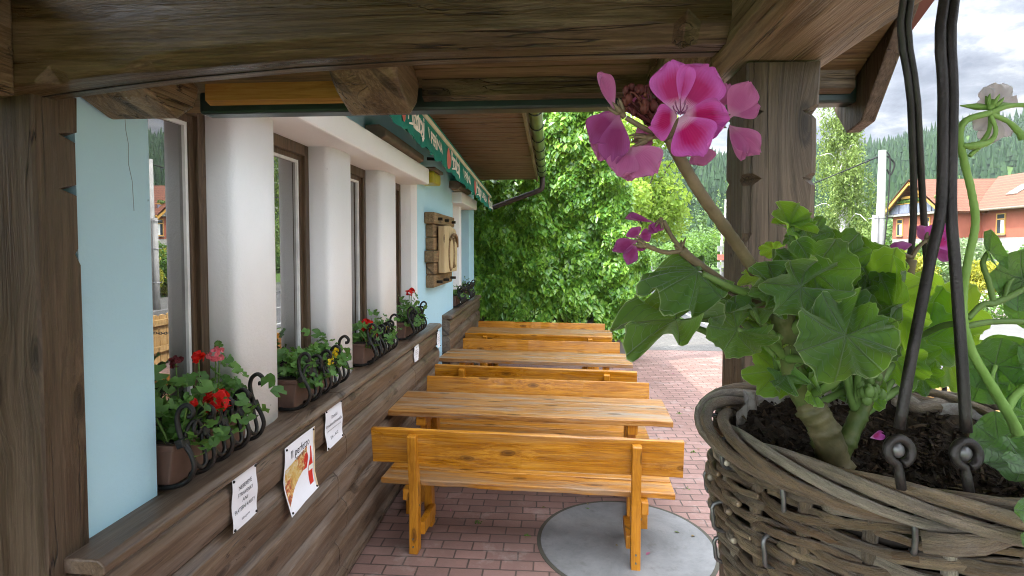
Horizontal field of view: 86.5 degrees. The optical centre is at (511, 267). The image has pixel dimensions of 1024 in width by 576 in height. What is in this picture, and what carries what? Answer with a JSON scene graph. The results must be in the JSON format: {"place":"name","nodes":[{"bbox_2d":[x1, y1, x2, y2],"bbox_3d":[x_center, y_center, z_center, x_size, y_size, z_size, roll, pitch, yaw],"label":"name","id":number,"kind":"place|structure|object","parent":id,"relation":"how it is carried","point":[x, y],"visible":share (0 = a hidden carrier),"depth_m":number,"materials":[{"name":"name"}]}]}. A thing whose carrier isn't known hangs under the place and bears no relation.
{"place":"outdoors","nodes":[
{"label":"outdoors","id":0,"kind":"place"},
{"bbox_2d":[347,350,721,575],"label":"terrace paving","id":1,"kind":"structure","parent":0,"point":[456,541],"depth_m":4.01,"materials":[{"name":"red brick"}]},
{"bbox_2d":[63,97,546,575],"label":"pub building","id":2,"kind":"structure","parent":1,"relation":"on","point":[253,245],"depth_m":2.33,"materials":[{"name":"blue paint"}]},
{"bbox_2d":[148,113,209,425],"bbox_3d":[-1.309,0.043,2.013,0.066,1.410,0.495,0,2,4],"label":"window","id":3,"kind":"structure","parent":2,"relation":"in","point":[177,156],"depth_m":2.14,"materials":[{"name":"brown wood"}]},
{"bbox_2d":[156,415,244,484],"bbox_3d":[-1.187,0.649,2.030,0.173,0.152,0.462,0,2,4],"label":"window planter","id":4,"kind":"object","parent":2,"relation":"on","point":[173,464],"visible":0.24,"depth_m":1.82,"materials":[{"name":"ceramic"}]},
{"bbox_2d":[157,372,265,489],"bbox_3d":[-1.106,0.581,2.009,0.171,0.295,0.471,0,2,4],"label":"iron window guard","id":5,"kind":"object","parent":4,"relation":"on","point":[203,432],"visible":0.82,"depth_m":1.90,"materials":[{"name":"black metal"}]},
{"bbox_2d":[154,340,286,456],"bbox_3d":[-1.120,0.498,2.018,0.384,0.432,0.497,0,2,4],"label":"geranium plant","id":6,"kind":"object","parent":4,"relation":"in","point":[206,391],"visible":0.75,"depth_m":1.94,"materials":[{"name":"green plant"}]},
{"bbox_2d":[232,464,257,533],"bbox_3d":[-1.027,0.885,2.098,0.013,0.200,0.170,0,2,3],"label":"paper notice","id":7,"kind":"object","parent":2,"relation":"attached to","point":[244,497],"visible":1,"depth_m":2.09,"materials":[{"name":"white paper"}]},
{"bbox_2d":[273,133,310,365],"bbox_3d":[-1.246,0.008,2.912,0.066,1.410,0.607,0,2,4],"label":"window","id":8,"kind":"structure","parent":2,"relation":"in","point":[291,167],"depth_m":3.06,"materials":[{"name":"brown wood"}]},
{"bbox_2d":[283,426,318,516],"bbox_3d":[-0.979,0.948,2.558,0.047,0.300,0.329,0,2,4],"label":"advert poster","id":9,"kind":"object","parent":2,"relation":"attached to","point":[300,483],"visible":1,"depth_m":2.55,"materials":[{"name":"white paper"}]},
{"bbox_2d":[277,363,332,407],"bbox_3d":[-1.124,0.615,2.922,0.173,0.152,0.492,0,2,4],"label":"window planter","id":10,"kind":"object","parent":2,"relation":"on","point":[296,396],"visible":0.24,"depth_m":2.68,"materials":[{"name":"ceramic"}]},
{"bbox_2d":[278,335,349,410],"bbox_3d":[-1.042,0.547,2.909,0.171,0.295,0.546,0,2,4],"label":"iron window guard","id":11,"kind":"object","parent":10,"relation":"on","point":[322,366],"visible":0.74,"depth_m":2.78,"materials":[{"name":"black metal"}]},
{"bbox_2d":[277,327,352,388],"bbox_3d":[-1.081,0.506,2.916,0.380,0.350,0.532,0,2,4],"label":"geranium plant","id":12,"kind":"object","parent":10,"relation":"in","point":[289,368],"visible":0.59,"depth_m":2.82,"materials":[{"name":"green plant"}]},
{"bbox_2d":[325,400,342,450],"bbox_3d":[-0.963,0.852,2.960,0.020,0.210,0.230,0,2,3],"label":"paper notice","id":13,"kind":"object","parent":2,"relation":"attached to","point":[333,427],"visible":1,"depth_m":2.96,"materials":[{"name":"white paper"}]},
{"bbox_2d":[350,164,366,333],"bbox_3d":[-1.176,-0.030,3.895,0.066,1.410,0.607,0,2,4],"label":"window","id":14,"kind":"structure","parent":2,"relation":"in","point":[358,186],"depth_m":4.10,"materials":[{"name":"brown wood"}]},
{"bbox_2d":[352,338,383,363],"bbox_3d":[-1.054,0.577,3.914,0.173,0.152,0.502,0,2,4],"label":"window planter","id":15,"kind":"object","parent":2,"relation":"on","point":[362,353],"visible":0.26,"depth_m":3.67,"materials":[{"name":"ceramic"}]},
{"bbox_2d":[353,313,398,365],"bbox_3d":[-0.972,0.508,3.910,0.171,0.295,0.556,0,2,4],"label":"iron window guard","id":16,"kind":"object","parent":15,"relation":"on","point":[381,353],"visible":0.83,"depth_m":3.83,"materials":[{"name":"black metal"}]},
{"bbox_2d":[352,309,401,348],"bbox_3d":[-1.000,0.463,3.903,0.330,0.361,0.547,0,2,4],"label":"geranium plant","id":17,"kind":"object","parent":15,"relation":"in","point":[363,324],"visible":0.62,"depth_m":3.75,"materials":[{"name":"green plant"}]},
{"bbox_2d":[365,124,423,162],"bbox_3d":[-0.899,-0.948,4.296,0.150,0.116,1.125,0,2,4],"label":"wall lamp","id":18,"kind":"object","parent":2,"relation":"attached to","point":[387,136],"visible":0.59,"depth_m":3.96,"materials":[{"name":"brown wood"}]},
{"bbox_2d":[395,183,400,315],"bbox_3d":[-1.106,-0.068,4.895,0.066,1.410,0.553,0,2,4],"label":"window","id":19,"kind":"structure","parent":2,"relation":"in","point":[397,186],"depth_m":5.11,"materials":[{"name":"brown wood"}]},
{"bbox_2d":[397,316,415,337],"bbox_3d":[-0.983,0.538,4.921,0.173,0.152,0.442,0,2,4],"label":"window planter","id":20,"kind":"object","parent":2,"relation":"on","point":[405,331],"visible":0.3,"depth_m":4.71,"materials":[{"name":"ceramic"}]},
{"bbox_2d":[396,288,427,326],"bbox_3d":[-0.970,0.391,4.914,0.384,0.426,0.492,0,2,4],"label":"geranium plant","id":21,"kind":"object","parent":20,"relation":"in","point":[407,306],"visible":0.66,"depth_m":4.83,"materials":[{"name":"green plant"}]},
{"bbox_2d":[398,301,426,339],"bbox_3d":[-0.901,0.470,4.907,0.171,0.295,0.496,0,2,4],"label":"iron window guard","id":22,"kind":"object","parent":20,"relation":"on","point":[411,321],"visible":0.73,"depth_m":4.76,"materials":[{"name":"black metal"}]},
{"bbox_2d":[414,344,418,362],"bbox_3d":[-0.837,0.747,4.783,0.013,0.150,0.170,0,2,3],"label":"paper notice","id":23,"kind":"object","parent":2,"relation":"attached to","point":[416,352],"visible":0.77,"depth_m":4.78,"materials":[{"name":"white paper"}]},
{"bbox_2d":[424,167,442,185],"bbox_3d":[-0.806,-0.888,5.340,0.190,0.145,0.380,0,2,4],"label":"bulkhead lamp","id":24,"kind":"object","parent":2,"relation":"attached to","point":[435,173],"visible":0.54,"depth_m":5.24,"materials":[{"name":"plastic"}]},
{"bbox_2d":[437,330,440,347],"bbox_3d":[-0.768,0.756,5.721,0.019,0.170,0.160,0,2,3],"label":"paper notice","id":25,"kind":"object","parent":2,"relation":"attached to","point":[438,339],"visible":1,"depth_m":5.72,"materials":[{"name":"white paper"}]},
{"bbox_2d":[389,114,492,210],"bbox_3d":[-0.701,-1.042,5.673,0.371,0.540,6.391,0,2,4],"label":"awning","id":26,"kind":"object","parent":2,"relation":"attached to","point":[425,131],"visible":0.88,"depth_m":4.77,"materials":[{"name":"fabric"}]},
{"bbox_2d":[424,212,458,287],"bbox_3d":[-0.744,-0.197,6.077,0.213,0.774,1.141,0,2,4],"label":"wooden wall sign","id":27,"kind":"object","parent":2,"relation":"attached to","point":[442,246],"visible":1,"depth_m":5.71,"materials":[{"name":"brown wood"}]},
{"bbox_2d":[453,293,459,305],"bbox_3d":[-0.806,0.442,7.423,0.173,0.152,0.422,0,2,4],"label":"window planter","id":28,"kind":"object","parent":2,"relation":"on","point":[456,300],"visible":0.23,"depth_m":7.24,"materials":[{"name":"ceramic"}]},
{"bbox_2d":[453,283,466,306],"bbox_3d":[-0.724,0.374,7.414,0.171,0.295,0.466,0,2,4],"label":"iron window guard","id":29,"kind":"object","parent":28,"relation":"on","point":[464,298],"visible":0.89,"depth_m":7.27,"materials":[{"name":"black metal"}]},
{"bbox_2d":[453,284,469,298],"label":"geranium plant","id":30,"kind":"object","parent":28,"relation":"in","point":[455,292],"visible":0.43,"depth_m":7.35,"materials":[{"name":"green plant"}]},
{"bbox_2d":[449,180,470,194],"bbox_3d":[-0.688,-1.054,7.286,0.150,0.116,0.900,0,2,4],"label":"wall lamp","id":31,"kind":"object","parent":2,"relation":"attached to","point":[456,186],"visible":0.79,"depth_m":6.89,"materials":[{"name":"brown wood"}]},
{"bbox_3d":[-0.748,0.411,8.240,0.173,0.152,0.442,0,2,4],"label":"window planter","id":32,"kind":"object","parent":2,"relation":"on","visible":0},
{"bbox_2d":[461,276,474,293],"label":"geranium plant","id":33,"kind":"object","parent":32,"relation":"in","point":[463,282],"visible":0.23,"depth_m":8.25,"materials":[{"name":"green plant"}]},
{"bbox_2d":[467,280,475,300],"bbox_3d":[-0.666,0.342,8.232,0.171,0.295,0.486,0,2,4],"label":"iron window guard","id":34,"kind":"object","parent":32,"relation":"on","point":[470,286],"visible":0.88,"depth_m":8.14,"materials":[{"name":"black metal"}]},
{"bbox_2d":[0,0,933,575],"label":"timber porch","id":35,"kind":"object","parent":1,"relation":"on","point":[796,62],"visible":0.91,"depth_m":1.30,"materials":[{"name":"wood"}]},
{"bbox_2d":[694,0,1023,575],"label":"hanging basket","id":36,"kind":"object","parent":35,"relation":"hanging from","point":[922,489],"visible":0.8,"depth_m":0.43,"materials":[{"name":"brown wicker"}]},
{"bbox_2d":[585,60,992,469],"bbox_3d":[0.297,0.018,0.487,0.514,0.338,0.172,-1,3,-29],"label":"regal geranium","id":37,"kind":"object","parent":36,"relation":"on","point":[845,298],"visible":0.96,"depth_m":0.44,"materials":[{"name":"green plant"}]},
{"bbox_2d":[870,430,884,439],"bbox_3d":[0.355,0.163,0.530,0.014,0.009,0.006,0,2,4],"label":"fallen petal","id":38,"kind":"object","parent":36,"relation":"on","point":[878,435],"visible":1,"depth_m":0.53,"materials":[{"name":"pink plant"}]},
{"bbox_2d":[922,82,1023,545],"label":"trailing geranium","id":39,"kind":"object","parent":36,"relation":"in","point":[996,367],"visible":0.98,"depth_m":0.45,"materials":[{"name":"green plant"}]},
{"bbox_2d":[371,427,683,570],"bbox_3d":[0.085,1.414,3.538,1.930,0.803,0.471,0,2,7],"label":"garden bench","id":40,"kind":"object","parent":1,"relation":"on","point":[636,472],"visible":1,"depth_m":3.39,"materials":[{"name":"brown wood"}]},
{"bbox_2d":[388,391,672,528],"bbox_3d":[0.118,1.415,4.139,2.060,0.754,0.600,0,2,7],"label":"garden table","id":41,"kind":"object","parent":1,"relation":"on","point":[427,410],"visible":0.7,"depth_m":4.02,"materials":[{"name":"brown wood"}]},
{"bbox_2d":[439,349,632,369],"bbox_3d":[0.258,1.345,5.983,2.060,0.754,0.600,0,2,9],"label":"garden table","id":42,"kind":"object","parent":1,"relation":"on","point":[605,361],"visible":0.62,"depth_m":5.84,"materials":[{"name":"brown wood"}]},
{"bbox_2d":[435,364,636,381],"bbox_3d":[0.228,1.344,5.356,1.930,0.803,0.471,0,2,9],"label":"garden bench","id":43,"kind":"object","parent":1,"relation":"on","point":[526,372],"visible":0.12,"depth_m":5.15,"materials":[{"name":"brown wood"}]},
{"bbox_2d":[427,375,648,438],"bbox_3d":[0.179,1.374,4.561,1.930,0.804,0.471,0,2,7],"label":"garden bench","id":44,"kind":"object","parent":1,"relation":"on","point":[603,389],"visible":0.45,"depth_m":4.64,"materials":[{"name":"brown wood"}]},
{"bbox_2d":[465,333,611,368],"bbox_3d":[0.356,1.269,7.301,1.930,0.803,0.471,0,2,10],"label":"garden bench","id":45,"kind":"object","parent":1,"relation":"on","point":[540,337],"visible":0.15,"depth_m":7.09,"materials":[{"name":"brown wood"}]},
{"bbox_2d":[465,327,612,338],"bbox_3d":[0.370,1.278,7.708,2.060,0.754,0.600,0,2,10],"label":"garden table","id":46,"kind":"object","parent":1,"relation":"on","point":[582,332],"visible":0.39,"depth_m":7.68,"materials":[{"name":"brown wood"}]},
{"bbox_2d":[478,321,604,368],"bbox_3d":[0.404,1.238,8.112,1.930,0.803,0.471,0,2,10],"label":"garden bench","id":47,"kind":"object","parent":1,"relation":"on","point":[546,325],"visible":0.16,"depth_m":8.25,"materials":[{"name":"brown wood"}]},
{"bbox_2d":[463,338,619,369],"bbox_3d":[0.312,1.299,6.515,1.930,0.804,0.471,0,2,9],"label":"garden bench","id":48,"kind":"object","parent":1,"relation":"on","point":[546,346],"visible":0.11,"depth_m":6.65,"materials":[{"name":"brown wood"}]},
{"bbox_2d":[479,268,625,353],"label":"garden wall","id":49,"kind":"structure","parent":1,"relation":"on","point":[591,320],"depth_m":9.70,"materials":[{"name":"stone"}]},
{"bbox_2d":[474,111,651,342],"bbox_3d":[0.581,-1.273,9.508,3.805,5.721,0.942,0,2,4],"label":"creeper","id":50,"kind":"object","parent":49,"relation":"attached to","point":[568,226],"visible":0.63,"depth_m":9.32,"materials":[{"name":"green plant"}]},
{"bbox_2d":[537,501,718,575],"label":"round concrete slab","id":51,"kind":"structure","parent":1,"relation":"on","point":[581,539],"depth_m":3.55,"materials":[{"name":"concrete"}]},
{"bbox_2d":[927,387,999,411],"bbox_3d":[3.585,1.197,5.251,0.205,1.105,8.019,0,2,4],"label":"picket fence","id":52,"kind":"object","parent":1,"relation":"on","point":[940,388],"depth_m":4.53,"materials":[{"name":"brown wood"}]},
{"bbox_2d":[450,367,698,554],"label":"leaf litter","id":53,"kind":"object","parent":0,"point":[647,553],"visible":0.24,"depth_m":4.01,"materials":[{"name":"brown plant"}]},
{"bbox_2d":[475,412,694,537],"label":"paving weeds","id":54,"kind":"object","parent":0,"point":[587,508],"visible":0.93,"depth_m":3.85,"materials":[{"name":"green plant"}]},
{"bbox_2d":[648,331,721,350],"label":"forecourt paving","id":55,"kind":"structure","parent":0,"point":[698,341],"depth_m":10.84,"materials":[{"name":"grey concrete"}]},
{"bbox_2d":[651,271,942,368],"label":"road","id":56,"kind":"structure","parent":0,"point":[684,316],"depth_m":15.01,"materials":[{"name":"grey asphalt"}]},
{"bbox_2d":[626,0,1023,154],"label":"sky","id":57,"kind":"structure","parent":0,"point":[990,33],"materials":[{"name":"white"}]},
{"bbox_2d":[658,263,1006,350],"bbox_3d":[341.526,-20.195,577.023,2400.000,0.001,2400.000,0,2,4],"label":"ground","id":58,"kind":"structure","parent":0,"point":[718,271],"depth_m":17.47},
{"bbox_2d":[593,173,653,254],"bbox_3d":[2.700,-0.836,16.122,2.798,4.544,2.986,0,2,4],"label":"linden tree","id":59,"kind":"object","parent":58,"relation":"on","point":[641,201],"visible":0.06,"depth_m":15.23,"materials":[{"name":"green plant"}]},
{"bbox_2d":[621,112,693,242],"bbox_3d":[4.418,-2.597,21.218,5.910,7.678,4.549,-1,3,-29],"label":"linden tree","id":60,"kind":"object","parent":58,"relation":"on","point":[668,208],"visible":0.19,"depth_m":20.73,"materials":[{"name":"green plant"}]},
{"bbox_2d":[649,238,706,271],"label":"roadside bush","id":61,"kind":"object","parent":58,"relation":"on","point":[657,258],"visible":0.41,"depth_m":40.60,"materials":[{"name":"green plant"}]},
{"bbox_2d":[672,230,720,267],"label":"roadside bush","id":62,"kind":"object","parent":58,"relation":"on","point":[711,253],"visible":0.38,"depth_m":43.76,"materials":[{"name":"green plant"}]},
{"bbox_2d":[711,181,728,271],"bbox_3d":[11.235,-3.112,25.229,3.009,8.396,3.496,-1,2,-20],"label":"birch tree","id":63,"kind":"object","parent":58,"relation":"on","point":[719,233],"depth_m":25.83,"materials":[{"name":"green plant"}]},
{"bbox_2d":[648,194,892,250],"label":"broadleaf woods","id":64,"kind":"object","parent":58,"relation":"on","point":[700,219],"visible":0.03,"depth_m":80.96,"materials":[{"name":"green plant"}]},
{"bbox_2d":[814,107,891,240],"bbox_3d":[13.871,-3.242,22.325,3.176,8.878,3.120,1,3,29],"label":"birch tree","id":65,"kind":"object","parent":58,"relation":"on","point":[848,149],"visible":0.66,"depth_m":22.23,"materials":[{"name":"green plant"}]},
{"bbox_2d":[905,251,941,275],"bbox_3d":[12.968,0.380,17.622,1.566,1.905,1.556,2,3,36],"label":"golden conifer","id":66,"kind":"object","parent":58,"relation":"on","point":[919,266],"visible":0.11,"depth_m":17.34,"materials":[{"name":"yellow plant"}]},
{"bbox_2d":[905,250,946,273],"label":"round shrub","id":67,"kind":"object","parent":58,"relation":"on","point":[936,263],"visible":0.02,"depth_m":18.17,"materials":[{"name":"green plant"}]},
{"bbox_2d":[915,240,964,276],"bbox_3d":[19.419,-0.178,25.963,3.600,2.392,3.411,0,2,4],"label":"garden shrub","id":68,"kind":"object","parent":58,"relation":"on","point":[920,251],"visible":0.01,"depth_m":25.56,"materials":[{"name":"green plant"}]},
{"bbox_2d":[885,173,1023,260],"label":"orange house","id":69,"kind":"structure","parent":58,"relation":"on","point":[1000,199],"depth_m":37.57,"materials":[{"name":"red tile"}]},
{"bbox_2d":[895,219,902,236],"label":"window","id":70,"kind":"structure","parent":69,"relation":"in","point":[899,224],"depth_m":43.20,"materials":[{"name":"yellow wood"}]},
{"bbox_2d":[995,213,1005,235],"bbox_3d":[32.242,-2.845,35.905,0.160,1.470,0.850,0,2,4],"label":"window","id":71,"kind":"structure","parent":69,"relation":"in","point":[1000,217],"depth_m":35.89,"materials":[{"name":"yellow wood"}]},
{"bbox_2d":[936,237,996,283],"bbox_3d":[15.239,0.148,18.013,2.093,2.343,2.015,-1,3,-30],"label":"variegated shrub","id":72,"kind":"object","parent":58,"relation":"on","point":[963,241],"visible":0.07,"depth_m":17.98,"materials":[{"name":"green plant"}]},
{"bbox_2d":[969,259,995,302],"bbox_3d":[14.048,0.551,16.573,1.060,1.644,1.237,0,2,4],"label":"golden conifer","id":73,"kind":"object","parent":58,"relation":"on","point":[977,277],"visible":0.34,"depth_m":16.19,"materials":[{"name":"yellow plant"}]},
{"bbox_2d":[979,290,1008,318],"bbox_3d":[14.679,1.031,14.843,4.304,0.869,2.257,0,2,4],"label":"flower bed","id":74,"kind":"object","parent":58,"relation":"on","point":[998,312],"visible":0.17,"depth_m":14.68,"materials":[{"name":"green plant"}]},
{"bbox_2d":[651,135,1015,230],"bbox_3d":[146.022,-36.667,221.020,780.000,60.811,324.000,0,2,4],"label":"hill","id":75,"kind":"structure","parent":0,"point":[1009,168],"depth_m":180.77,"materials":[{"name":"green plant"}]},
{"bbox_2d":[643,108,1023,244],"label":"spruce forest","id":76,"kind":"object","parent":75,"relation":"on","point":[711,174],"visible":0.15,"depth_m":179.06,"materials":[{"name":"green plant"}]},
{"bbox_2d":[651,267,1023,339],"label":"pavement","id":77,"kind":"structure","parent":0,"point":[1016,330],"depth_m":11.87,"materials":[{"name":"grey concrete"}]},
{"bbox_2d":[717,199,725,276],"bbox_3d":[10.686,-1.190,27.078,1.000,4.401,0.459,0,2,4],"label":"utility pole","id":78,"kind":"object","parent":77,"relation":"on","point":[720,257],"visible":0.14,"depth_m":26.96,"materials":[{"name":"concrete"}]},
{"bbox_2d":[814,150,894,244],"bbox_3d":[10.651,-1.006,19.671,0.642,4.600,10.796,0,2,9],"label":"utility pole","id":79,"kind":"object","parent":77,"relation":"on","point":[879,231],"visible":0.51,"depth_m":14.41,"materials":[{"name":"concrete"}]}
]}

